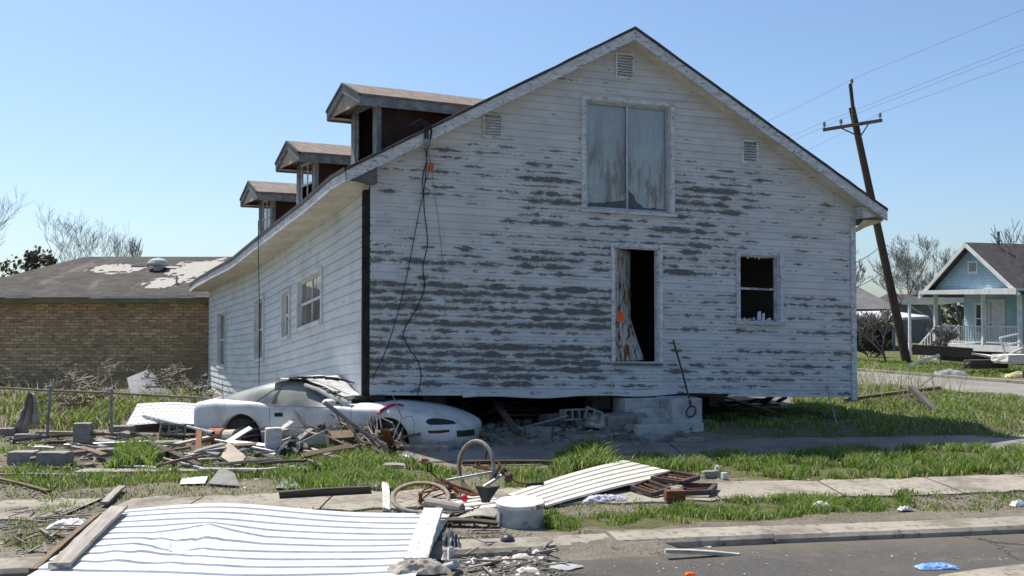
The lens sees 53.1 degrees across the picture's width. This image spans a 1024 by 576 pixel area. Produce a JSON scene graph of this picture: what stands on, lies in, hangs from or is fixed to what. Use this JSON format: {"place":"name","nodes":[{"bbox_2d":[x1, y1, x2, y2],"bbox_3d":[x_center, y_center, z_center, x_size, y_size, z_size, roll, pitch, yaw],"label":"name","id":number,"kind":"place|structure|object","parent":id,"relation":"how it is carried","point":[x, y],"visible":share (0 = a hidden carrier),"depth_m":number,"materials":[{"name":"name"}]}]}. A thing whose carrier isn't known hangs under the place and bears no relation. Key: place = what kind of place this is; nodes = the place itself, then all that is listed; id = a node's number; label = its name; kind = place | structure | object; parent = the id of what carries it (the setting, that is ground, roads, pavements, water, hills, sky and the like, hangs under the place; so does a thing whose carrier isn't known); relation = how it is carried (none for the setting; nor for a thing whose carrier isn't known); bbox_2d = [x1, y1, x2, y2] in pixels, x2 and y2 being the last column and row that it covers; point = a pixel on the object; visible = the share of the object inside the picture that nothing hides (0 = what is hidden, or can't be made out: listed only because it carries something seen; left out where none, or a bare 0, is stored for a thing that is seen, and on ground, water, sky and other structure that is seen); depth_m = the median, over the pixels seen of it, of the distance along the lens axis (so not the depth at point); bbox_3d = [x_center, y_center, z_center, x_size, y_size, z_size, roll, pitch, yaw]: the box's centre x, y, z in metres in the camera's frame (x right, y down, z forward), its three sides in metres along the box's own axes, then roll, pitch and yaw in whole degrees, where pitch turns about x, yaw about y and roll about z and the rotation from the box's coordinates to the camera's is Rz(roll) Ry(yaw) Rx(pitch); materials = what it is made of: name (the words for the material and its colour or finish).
{"place":"outdoors","nodes":[
{"label":"outdoors","id":0,"kind":"place"},
{"bbox_2d":[0,320,1023,559],"bbox_3d":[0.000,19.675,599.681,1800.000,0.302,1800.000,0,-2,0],"label":"ground","id":1,"kind":"structure","parent":0,"point":[608,548],"depth_m":12.57,"materials":[{"name":"plant"}]},
{"bbox_2d":[7,450,39,465],"bbox_3d":[-7.065,2.462,14.823,0.392,0.208,0.288,0,-2,0],"label":"concrete block","id":2,"kind":"object","parent":1,"relation":"on","point":[18,456],"depth_m":14.69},
{"bbox_2d":[0,245,56,276],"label":"evergreen tree","id":3,"kind":"object","parent":1,"relation":"on","point":[32,259],"visible":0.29,"depth_m":47.66,"materials":[{"name":"green plant"}]},
{"bbox_2d":[35,451,73,467],"bbox_3d":[-6.484,2.434,14.520,0.450,0.233,0.259,0,-2,4],"label":"concrete block","id":4,"kind":"object","parent":1,"relation":"on","point":[54,458],"depth_m":14.40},
{"bbox_2d":[29,513,100,574],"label":"plank","id":5,"kind":"object","parent":1,"relation":"on","point":[61,545],"visible":0.77,"depth_m":9.11,"materials":[{"name":"brown wood"}]},
{"bbox_2d":[46,518,85,528],"bbox_3d":[-4.451,2.351,10.291,0.403,0.084,0.283,0,-2,-8],"label":"white bag","id":6,"kind":"object","parent":1,"relation":"on","point":[74,521],"visible":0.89,"depth_m":10.21,"materials":[{"name":"plastic"}]},
{"bbox_2d":[33,202,128,267],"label":"bare tree","id":7,"kind":"object","parent":1,"relation":"on","point":[83,243],"visible":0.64,"depth_m":51.30,"materials":[{"name":"grey plant"}]},
{"bbox_2d":[38,369,127,413],"bbox_3d":[-9.568,2.602,22.421,1.819,1.685,2.892,0,-2,16],"label":"bramble","id":8,"kind":"object","parent":1,"relation":"on","point":[73,379],"visible":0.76,"depth_m":22.26,"materials":[{"name":"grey plant"}]},
{"bbox_2d":[73,422,93,442],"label":"concrete pier","id":9,"kind":"structure","parent":1,"relation":"on","point":[82,431],"depth_m":16.61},
{"bbox_2d":[79,357,120,390],"bbox_3d":[-11.597,2.697,28.822,1.058,1.499,1.376,0,-2,-6],"label":"bramble","id":10,"kind":"object","parent":1,"relation":"on","point":[102,368],"visible":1,"depth_m":28.76,"materials":[{"name":"grey plant"}]},
{"bbox_2d":[0,385,208,438],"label":"chain link fence","id":11,"kind":"object","parent":1,"relation":"on","point":[50,391],"visible":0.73,"depth_m":17.85,"materials":[{"name":"grey metal"}]},
{"bbox_2d":[15,392,39,425],"bbox_3d":[-8.337,2.087,17.647,0.410,0.580,0.168,0,-2,0],"label":"torn cloth","id":12,"kind":"object","parent":11,"relation":"hanging from","point":[28,414],"visible":1,"depth_m":17.64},
{"bbox_2d":[0,257,230,385],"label":"brick building","id":13,"kind":"structure","parent":1,"relation":"on","point":[84,312],"depth_m":31.98,"materials":[{"name":"brick"}]},
{"bbox_2d":[109,232,142,256],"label":"bare tree","id":14,"kind":"object","parent":1,"relation":"on","point":[137,246],"visible":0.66,"depth_m":56.06,"materials":[{"name":"grey plant"}]},
{"bbox_2d":[127,369,171,396],"bbox_3d":[-8.993,2.418,25.631,1.135,0.673,2.032,1,-2,-23],"label":"plywood sheet","id":15,"kind":"object","parent":1,"relation":"on","point":[135,381],"visible":0.56,"depth_m":25.88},
{"bbox_2d":[119,360,191,389],"bbox_3d":[-9.459,2.674,27.272,1.860,1.544,1.986,1,-2,-23],"label":"bramble","id":16,"kind":"object","parent":1,"relation":"on","point":[178,367],"visible":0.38,"depth_m":27.15,"materials":[{"name":"grey plant"}]},
{"bbox_2d":[159,423,186,438],"bbox_3d":[-5.727,2.410,17.281,0.448,0.305,0.256,1,-2,-20],"label":"cinder block","id":17,"kind":"object","parent":1,"relation":"on","point":[175,426],"depth_m":17.23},
{"bbox_2d":[146,440,203,467],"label":"beam","id":18,"kind":"structure","parent":1,"relation":"on","point":[173,454],"depth_m":14.74,"materials":[{"name":"grey wood"}]},
{"bbox_2d":[140,368,237,401],"bbox_3d":[-7.267,2.556,23.225,1.083,1.545,2.308,-1,-2,37],"label":"bramble","id":19,"kind":"object","parent":1,"relation":"on","point":[162,382],"visible":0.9,"depth_m":22.85,"materials":[{"name":"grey plant"}]},
{"bbox_2d":[74,467,317,473],"bbox_3d":[-4.251,2.516,14.029,3.323,0.076,0.356,0,-2,-3],"label":"old kerbing","id":20,"kind":"object","parent":1,"relation":"on","point":[121,470],"visible":0.28,"depth_m":13.91,"materials":[{"name":"concrete"}]},
{"bbox_2d":[205,428,240,444],"bbox_3d":[-4.712,2.442,16.701,0.498,0.310,0.305,-1,-2,19],"label":"terracotta pipe","id":21,"kind":"object","parent":1,"relation":"on","point":[224,434],"visible":0.55,"depth_m":16.60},
{"bbox_2d":[208,467,238,486],"bbox_3d":[-3.710,2.414,13.058,0.348,0.105,1.091,1,-2,-21],"label":"slate board","id":22,"kind":"object","parent":1,"relation":"on","point":[224,477],"visible":1,"depth_m":12.96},
{"bbox_2d":[221,442,245,467],"bbox_3d":[-4.029,2.410,14.779,0.274,0.208,1.652,1,-2,-29],"label":"beige plate","id":23,"kind":"object","parent":1,"relation":"on","point":[231,453],"visible":0.81,"depth_m":14.79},
{"bbox_2d":[28,503,450,575],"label":"ribbed sheet","id":24,"kind":"object","parent":1,"relation":"on","point":[218,539],"visible":0.9,"depth_m":9.26,"materials":[{"name":"metal"}]},
{"bbox_2d":[48,505,127,568],"bbox_3d":[-3.824,2.231,9.338,0.179,0.051,2.358,0,-1,-10],"label":"plank","id":25,"kind":"object","parent":24,"relation":"on","point":[79,545],"visible":1,"depth_m":9.01,"materials":[{"name":"brown wood"}]},
{"bbox_2d":[387,558,450,574],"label":"muddy cloth","id":26,"kind":"object","parent":24,"relation":"on","point":[428,566],"visible":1,"depth_m":8.17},
{"bbox_2d":[404,508,442,560],"bbox_3d":[-0.794,2.243,9.405,0.205,0.057,2.128,0,-1,-1],"label":"plank","id":27,"kind":"object","parent":24,"relation":"on","point":[421,542],"visible":0.95,"depth_m":9.19,"materials":[{"name":"white paint"}]},
{"bbox_2d":[209,458,284,466],"bbox_3d":[-3.637,2.397,14.088,1.097,0.047,0.129,-7,-16,12],"label":"scrap board","id":28,"kind":"object","parent":1,"relation":"on","point":[240,462],"visible":0.84,"depth_m":14.05,"materials":[{"name":"brown wood"}]},
{"bbox_2d":[264,427,281,453],"bbox_3d":[-3.661,2.362,15.705,0.255,0.453,0.160,1,-2,-20],"label":"white block","id":29,"kind":"object","parent":1,"relation":"on","point":[273,438],"depth_m":15.63,"materials":[{"name":"paint"}]},
{"bbox_2d":[4,431,570,573],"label":"splinters","id":30,"kind":"object","parent":1,"relation":"on","point":[459,513],"visible":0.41,"depth_m":9.95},
{"bbox_2d":[275,439,315,458],"bbox_3d":[-3.284,2.420,15.446,0.671,0.279,0.508,1,-2,-18],"label":"black bag","id":31,"kind":"object","parent":1,"relation":"on","point":[293,446],"visible":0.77,"depth_m":15.33,"materials":[{"name":"plastic"}]},
{"bbox_2d":[303,430,325,448],"bbox_3d":[-3.039,2.392,15.801,0.402,0.389,0.230,1,-2,-18],"label":"glass sheet","id":32,"kind":"object","parent":1,"relation":"on","point":[317,438],"visible":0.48,"depth_m":15.80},
{"bbox_2d":[302,444,354,456],"bbox_3d":[-2.696,2.392,15.100,0.114,0.031,0.969,33,20,32],"label":"scrap board","id":33,"kind":"object","parent":1,"relation":"on","point":[326,450],"visible":1,"depth_m":15.07,"materials":[{"name":"brown wood"}]},
{"bbox_2d":[194,375,481,446],"bbox_3d":[-2.945,2.174,17.547,4.810,1.369,2.082,0,-2,14],"label":"wrecked car","id":34,"kind":"object","parent":1,"relation":"on","point":[279,403],"visible":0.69,"depth_m":16.91,"materials":[{"name":"white paint"}]},
{"bbox_2d":[325,430,354,449],"bbox_3d":[-2.720,2.413,16.098,0.370,0.362,0.465,1,-2,-29],"label":"cardboard box","id":35,"kind":"object","parent":1,"relation":"on","point":[346,435],"visible":0.43,"depth_m":15.99,"materials":[{"name":"cardboard"}]},
{"bbox_2d":[291,395,430,451],"bbox_3d":[-2.818,2.169,16.634,1.998,0.975,2.854,2,-2,-44],"label":"brush pile","id":36,"kind":"object","parent":1,"relation":"on","point":[355,433],"visible":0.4,"depth_m":16.11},
{"bbox_2d":[323,401,389,451],"bbox_3d":[-2.385,2.151,15.801,1.286,0.070,0.070,40,-13,-13],"label":"plank","id":37,"kind":"object","parent":36,"relation":"on","point":[345,418],"visible":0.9,"depth_m":15.74,"materials":[{"name":"wood"}]},
{"bbox_2d":[317,419,405,450],"bbox_3d":[-2.416,2.334,16.384,1.717,0.539,0.851,-1,-2,41],"label":"pile debris","id":38,"kind":"object","parent":36,"relation":"in","point":[322,426],"visible":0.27,"depth_m":16.14,"materials":[{"name":"brown wood"}]},
{"bbox_2d":[381,481,390,511],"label":"plank","id":39,"kind":"object","parent":1,"relation":"on","point":[386,498],"visible":0.98,"depth_m":11.65,"materials":[{"name":"white paint"}]},
{"bbox_2d":[423,497,464,513],"bbox_3d":[-0.728,2.349,11.041,0.467,0.152,0.150,-1,-2,33],"label":"cloth roll","id":40,"kind":"object","parent":1,"relation":"on","point":[431,502],"visible":0.77,"depth_m":10.99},
{"bbox_2d":[441,527,460,547],"bbox_3d":[-0.574,2.345,9.574,0.212,0.223,0.579,0,-2,-7],"label":"dark cloth","id":41,"kind":"object","parent":1,"relation":"on","point":[450,537],"visible":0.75,"depth_m":9.43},
{"bbox_2d":[390,439,543,512],"bbox_3d":[-0.625,2.098,11.636,1.708,0.670,1.069,1,-2,-26],"label":"bicycle","id":42,"kind":"object","parent":1,"relation":"on","point":[486,492],"visible":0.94,"depth_m":11.63,"materials":[{"name":"metal"}]},
{"bbox_2d":[444,517,498,525],"bbox_3d":[-0.402,2.340,10.273,0.546,0.045,0.153,6,-2,-8],"label":"plank","id":43,"kind":"object","parent":1,"relation":"on","point":[470,520],"visible":1,"depth_m":10.23,"materials":[{"name":"grey wood"}]},
{"bbox_2d":[459,507,496,517],"bbox_3d":[-0.359,2.362,10.639,0.322,0.070,0.763,-1,-2,19],"label":"curled board","id":44,"kind":"object","parent":1,"relation":"on","point":[486,511],"visible":0.84,"depth_m":10.70,"materials":[{"name":"white wood"}]},
{"bbox_2d":[0,360,974,411],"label":"dry weeds","id":45,"kind":"object","parent":1,"relation":"on","point":[865,378],"visible":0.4,"depth_m":25.57,"materials":[{"name":"beige plant"}]},
{"bbox_2d":[461,460,552,464],"bbox_3d":[0.117,2.486,14.607,1.700,0.066,0.099,0,-2,1],"label":"plank","id":46,"kind":"object","parent":1,"relation":"on","point":[465,462],"visible":0.57,"depth_m":14.56,"materials":[{"name":"brown wood"}]},
{"bbox_2d":[0,472,1022,575],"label":"leaf litter","id":47,"kind":"object","parent":1,"relation":"on","point":[593,512],"visible":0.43,"depth_m":11.54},
{"bbox_2d":[0,357,1023,551],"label":"grass","id":48,"kind":"structure","parent":1,"relation":"on","point":[346,467],"depth_m":14.37,"materials":[{"name":"plant"}]},
{"bbox_2d":[126,402,195,424],"bbox_3d":[-6.568,2.475,20.012,1.691,0.225,3.587,0,-2,-16],"label":"ribbed sheet","id":49,"kind":"object","parent":48,"relation":"on","point":[182,413],"visible":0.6,"depth_m":20.10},
{"bbox_2d":[842,386,940,401],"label":"beam","id":50,"kind":"structure","parent":48,"relation":"on","point":[877,395],"depth_m":23.60,"materials":[{"name":"brown wood"}]},
{"bbox_2d":[0,410,1023,575],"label":"rubble","id":51,"kind":"object","parent":1,"relation":"on","point":[605,430],"visible":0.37,"depth_m":16.97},
{"label":"plank","id":52,"kind":"object","parent":51,"relation":"on","visible":0},
{"bbox_2d":[493,402,520,433],"bbox_3d":[-0.100,2.224,17.645,0.132,0.055,1.524,0,13,-15],"label":"plank","id":53,"kind":"object","parent":52,"relation":"on","point":[509,421],"visible":1,"depth_m":17.51,"materials":[{"name":"grey wood"}]},
{"bbox_2d":[495,495,544,528],"bbox_3d":[0.083,2.301,10.465,0.504,0.283,0.508,0,-2,0],"label":"white drum","id":54,"kind":"object","parent":1,"relation":"on","point":[520,511],"visible":0.94,"depth_m":10.29,"materials":[{"name":"paint"}]},
{"bbox_2d":[189,26,887,400],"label":"white house","id":55,"kind":"structure","parent":1,"relation":"on","point":[619,214],"depth_m":18.70,"materials":[{"name":"wood"}]},
{"bbox_2d":[216,310,226,368],"bbox_3d":[-7.807,1.397,27.648,0.296,1.592,1.734,1,-2,-17],"label":"window","id":56,"kind":"structure","parent":55,"relation":"in","point":[221,317],"depth_m":28.08,"materials":[{"name":"grey"}]},
{"bbox_2d":[253,294,264,362],"bbox_3d":[-5.782,0.941,23.527,0.268,1.578,0.897,1,-2,-17],"label":"window","id":57,"kind":"structure","parent":55,"relation":"in","point":[256,301],"depth_m":23.80,"materials":[{"name":"grey"}]},
{"bbox_2d":[280,287,290,341],"bbox_3d":[-4.727,0.560,21.524,0.229,1.142,0.662,1,-2,-17],"label":"window","id":58,"kind":"structure","parent":55,"relation":"in","point":[285,305],"depth_m":21.72,"materials":[{"name":"grey"}]},
{"bbox_2d":[296,266,322,332],"bbox_3d":[-3.948,0.242,20.073,0.426,1.282,1.639,1,-2,-17],"label":"window","id":59,"kind":"structure","parent":55,"relation":"in","point":[309,287],"depth_m":20.22,"materials":[{"name":"grey"}]},
{"bbox_2d":[403,149,427,395],"bbox_3d":[-1.638,-0.282,17.373,0.434,4.208,0.020,1,-2,-17],"label":"hanging cable","id":60,"kind":"object","parent":55,"relation":"hanging from","point":[423,274],"visible":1,"depth_m":17.40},
{"bbox_2d":[580,94,677,216],"bbox_3d":[2.104,-2.392,18.692,1.897,2.166,0.236,1,-2,-17],"label":"upper window","id":61,"kind":"structure","parent":55,"relation":"in","point":[635,138],"depth_m":18.76,"materials":[{"name":"wood"}]},
{"bbox_2d":[615,249,644,360],"bbox_3d":[2.192,0.316,18.829,0.780,2.038,0.360,4,-4,-65],"label":"door","id":62,"kind":"structure","parent":55,"relation":"in","point":[627,346],"depth_m":18.76,"materials":[{"name":"white wood"}]},
{"bbox_2d":[735,250,786,325],"bbox_3d":[4.670,0.002,19.399,1.070,1.421,0.220,1,-2,-17],"label":"broken window","id":63,"kind":"structure","parent":55,"relation":"in","point":[778,259],"depth_m":19.44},
{"bbox_2d":[525,426,551,438],"bbox_3d":[0.461,2.511,17.504,0.459,0.272,0.339,0,-2,5],"label":"rubble chunk","id":64,"kind":"object","parent":1,"relation":"on","point":[544,431],"visible":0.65,"depth_m":17.36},
{"bbox_2d":[539,413,567,425],"bbox_3d":[0.754,2.398,18.720,0.440,0.248,0.334,1,-2,-34],"label":"rubble chunk","id":65,"kind":"object","parent":1,"relation":"on","point":[545,416],"visible":0.67,"depth_m":18.57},
{"bbox_2d":[576,413,607,428],"bbox_3d":[1.596,2.357,18.172,0.878,0.312,0.546,1,-2,-32],"label":"rubble chunk","id":66,"kind":"object","parent":1,"relation":"on","point":[588,423],"visible":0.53,"depth_m":17.83,"materials":[{"name":"paint"}]},
{"bbox_2d":[559,408,586,420],"bbox_3d":[1.071,2.205,17.856,0.440,0.219,0.219,1,-2,-26],"label":"cinder block","id":67,"kind":"object","parent":66,"relation":"on","point":[575,414],"depth_m":17.80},
{"bbox_2d":[586,396,610,412],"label":"brick pier","id":68,"kind":"structure","parent":1,"relation":"on","point":[599,402],"depth_m":20.53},
{"bbox_2d":[407,395,822,420],"bbox_3d":[2.035,2.421,21.068,8.927,0.601,3.333,0,-2,-13],"label":"splintered timber","id":69,"kind":"object","parent":1,"relation":"on","point":[522,412],"visible":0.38,"depth_m":20.89,"materials":[{"name":"brown wood"}]},
{"bbox_2d":[603,412,646,429],"bbox_3d":[1.974,2.343,18.140,0.762,0.306,0.494,0,-2,-12],"label":"rubble chunk","id":70,"kind":"object","parent":1,"relation":"on","point":[617,420],"visible":0.59,"depth_m":17.89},
{"bbox_2d":[613,395,703,437],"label":"concrete steps","id":71,"kind":"structure","parent":1,"relation":"on","point":[675,406],"depth_m":18.04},
{"bbox_2d":[664,489,685,503],"bbox_3d":[1.857,2.380,11.695,0.230,0.150,0.140,0,-2,-6],"label":"rusty box","id":72,"kind":"object","parent":1,"relation":"on","point":[673,495],"visible":0.89,"depth_m":11.63,"materials":[{"name":"metal"}]},
{"bbox_2d":[822,79,911,362],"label":"utility pole","id":73,"kind":"object","parent":1,"relation":"on","point":[855,124],"visible":0.98,"depth_m":46.91,"materials":[{"name":"brown wood"}]},
{"bbox_2d":[856,286,890,310],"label":"grey house","id":74,"kind":"structure","parent":1,"relation":"on","point":[866,301],"depth_m":74.30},
{"bbox_2d":[857,333,891,356],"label":"bare shrub","id":75,"kind":"object","parent":1,"relation":"on","point":[867,345],"visible":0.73,"depth_m":54.77,"materials":[{"name":"brown plant"}]},
{"bbox_2d":[857,308,903,361],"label":"bare shrub","id":76,"kind":"object","parent":1,"relation":"on","point":[866,322],"visible":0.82,"depth_m":48.61,"materials":[{"name":"grey plant"}]},
{"bbox_2d":[857,311,928,350],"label":"carport","id":77,"kind":"object","parent":1,"relation":"on","point":[890,335],"visible":0.23,"depth_m":68.39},
{"bbox_2d":[867,233,938,326],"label":"bare tree","id":78,"kind":"object","parent":1,"relation":"on","point":[901,263],"visible":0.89,"depth_m":86.35,"materials":[{"name":"grey plant"}]},
{"bbox_2d":[880,294,940,342],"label":"distant house","id":79,"kind":"structure","parent":1,"relation":"on","point":[917,330],"depth_m":87.96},
{"bbox_2d":[891,248,930,294],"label":"bare tree","id":80,"kind":"object","parent":1,"relation":"on","point":[919,280],"visible":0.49,"depth_m":91.73,"materials":[{"name":"grey plant"}]},
{"bbox_2d":[909,386,936,410],"bbox_3d":[8.708,2.366,21.663,0.122,0.125,1.437,0,15,1],"label":"plank","id":81,"kind":"object","parent":1,"relation":"on","point":[920,396],"visible":0.89,"depth_m":21.66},
{"bbox_2d":[857,368,1023,383],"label":"kerb","id":82,"kind":"structure","parent":1,"relation":"on","point":[974,378],"depth_m":35.27,"materials":[{"name":"concrete"}]},
{"bbox_2d":[912,344,972,358],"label":"beam","id":83,"kind":"structure","parent":1,"relation":"on","point":[949,351],"depth_m":42.28,"materials":[{"name":"brown wood"}]},
{"bbox_2d":[926,325,960,361],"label":"bare shrub","id":84,"kind":"object","parent":1,"relation":"on","point":[946,335],"visible":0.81,"depth_m":46.95,"materials":[{"name":"grey plant"}]},
{"bbox_2d":[925,248,962,340],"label":"bare tree","id":85,"kind":"object","parent":1,"relation":"on","point":[946,260],"visible":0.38,"depth_m":94.23,"materials":[{"name":"grey plant"}]},
{"bbox_2d":[941,302,963,328],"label":"woods","id":86,"kind":"object","parent":1,"relation":"on","point":[945,317],"visible":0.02,"depth_m":151.01,"materials":[{"name":"green plant"}]},
{"bbox_2d":[902,231,1023,364],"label":"blue house","id":87,"kind":"structure","parent":1,"relation":"on","point":[978,280],"depth_m":48.59,"materials":[{"name":"wood"}]},
{"bbox_2d":[974,303,987,333],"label":"window","id":88,"kind":"structure","parent":87,"relation":"in","point":[977,306],"depth_m":50.68,"materials":[{"name":"grey"}]},
{"bbox_2d":[988,299,1005,343],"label":"door","id":89,"kind":"structure","parent":87,"relation":"in","point":[996,308],"depth_m":49.55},
{"bbox_2d":[963,359,1008,368],"bbox_3d":[17.773,2.852,38.434,1.599,0.349,0.498,0,-2,-5],"label":"dark log","id":90,"kind":"object","parent":1,"relation":"on","point":[979,364],"visible":0.8,"depth_m":38.20,"materials":[{"name":"brown wood"}]},
{"bbox_2d":[990,218,1023,377],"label":"bare tree","id":91,"kind":"object","parent":1,"relation":"on","point":[1008,236],"visible":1,"depth_m":35.83,"materials":[{"name":"grey plant"}]},
{"bbox_2d":[991,354,1023,363],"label":"panel stack","id":92,"kind":"object","parent":1,"relation":"on","point":[1008,358],"visible":1,"depth_m":37.44,"materials":[{"name":"white paint"}]},
{"bbox_2d":[0,474,1023,520],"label":"sidewalk","id":93,"kind":"structure","parent":0,"point":[875,487],"depth_m":12.11,"materials":[{"name":"concrete"}]},
{"bbox_2d":[279,485,371,497],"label":"beam","id":94,"kind":"structure","parent":93,"relation":"on","point":[329,491],"depth_m":12.04,"materials":[{"name":"brown wood"}]},
{"bbox_2d":[442,496,496,509],"bbox_3d":[-0.432,2.396,11.463,0.651,0.047,0.902,1,-2,-18],"label":"ribbed sheet","id":95,"kind":"object","parent":93,"relation":"on","point":[472,501],"visible":0.47,"depth_m":11.40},
{"bbox_2d":[507,460,671,506],"bbox_3d":[0.946,2.394,12.701,1.168,0.124,2.907,-2,-2,43],"label":"ribbed sheet","id":96,"kind":"object","parent":93,"relation":"on","point":[583,483],"visible":0.88,"depth_m":12.52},
{"bbox_2d":[650,470,700,484],"bbox_3d":[2.021,2.337,12.600,0.458,0.082,0.610,1,-2,-36],"label":"iron grate","id":97,"kind":"object","parent":96,"relation":"on","point":[687,477],"visible":0.99,"depth_m":12.56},
{"bbox_2d":[582,494,628,503],"bbox_3d":[1.067,2.405,11.744,0.629,0.093,0.212,0,-2,-7],"label":"lavender cloth","id":98,"kind":"object","parent":93,"relation":"on","point":[603,498],"visible":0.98,"depth_m":11.69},
{"bbox_2d":[630,479,670,496],"bbox_3d":[1.642,2.393,12.255,0.384,0.090,0.674,1,-2,-24],"label":"iron grate","id":99,"kind":"object","parent":93,"relation":"on","point":[639,487],"visible":0.89,"depth_m":12.22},
{"bbox_2d":[678,483,717,495],"bbox_3d":[2.201,2.401,12.210,0.410,0.080,0.643,-1,-2,19],"label":"wooden frame","id":100,"kind":"object","parent":93,"relation":"on","point":[695,489],"visible":0.77,"depth_m":12.18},
{"bbox_2d":[0,0,1023,316],"label":"sky","id":101,"kind":"structure","parent":0,"point":[152,119],"materials":[{"name":"blue"}]},
{"bbox_2d":[382,434,1023,462],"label":"concrete path","id":102,"kind":"structure","parent":0,"point":[523,451],"depth_m":16.66,"materials":[{"name":"concrete"}]},
{"bbox_2d":[401,443,450,450],"bbox_3d":[-1.409,2.548,16.333,0.919,0.130,0.499,0,-2,6],"label":"brick slab","id":103,"kind":"object","parent":102,"relation":"on","point":[429,447],"depth_m":16.09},
{"bbox_2d":[640,433,665,442],"bbox_3d":[2.376,2.545,17.282,0.326,0.159,0.384,-1,-2,34],"label":"rubble chunk","id":104,"kind":"object","parent":102,"relation":"on","point":[652,438],"visible":0.94,"depth_m":17.19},
{"bbox_2d":[416,533,1023,575],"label":"street","id":105,"kind":"structure","parent":0,"point":[833,558],"depth_m":9.19,"materials":[{"name":"asphalt"}]},
{"bbox_2d":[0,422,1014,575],"bbox_3d":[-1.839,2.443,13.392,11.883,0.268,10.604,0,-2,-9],"label":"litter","id":106,"kind":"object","parent":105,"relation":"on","point":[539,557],"visible":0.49,"depth_m":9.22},
{"bbox_2d":[0,516,1023,575],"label":"kerb","id":107,"kind":"structure","parent":105,"relation":"on","point":[678,538],"depth_m":9.92,"materials":[{"name":"concrete"}]},
{"bbox_2d":[664,549,739,555],"bbox_3d":[1.740,2.414,9.332,0.758,0.049,0.069,7,-3,-12],"label":"plank","id":108,"kind":"object","parent":105,"relation":"on","point":[694,551],"visible":0.94,"depth_m":9.30,"materials":[{"name":"white paint"}]},
{"bbox_2d":[914,562,957,569],"bbox_3d":[3.694,2.408,8.904,0.380,0.046,0.150,0,-2,0],"label":"blue bag","id":109,"kind":"object","parent":105,"relation":"on","point":[932,566],"visible":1,"depth_m":8.86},
{"bbox_2d":[939,564,1023,575],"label":"concrete patch","id":110,"kind":"object","parent":105,"relation":"on","point":[1014,570],"visible":1,"depth_m":8.73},
{"bbox_2d":[857,371,1023,396],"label":"cross street","id":111,"kind":"structure","parent":0,"point":[993,387],"depth_m":32.19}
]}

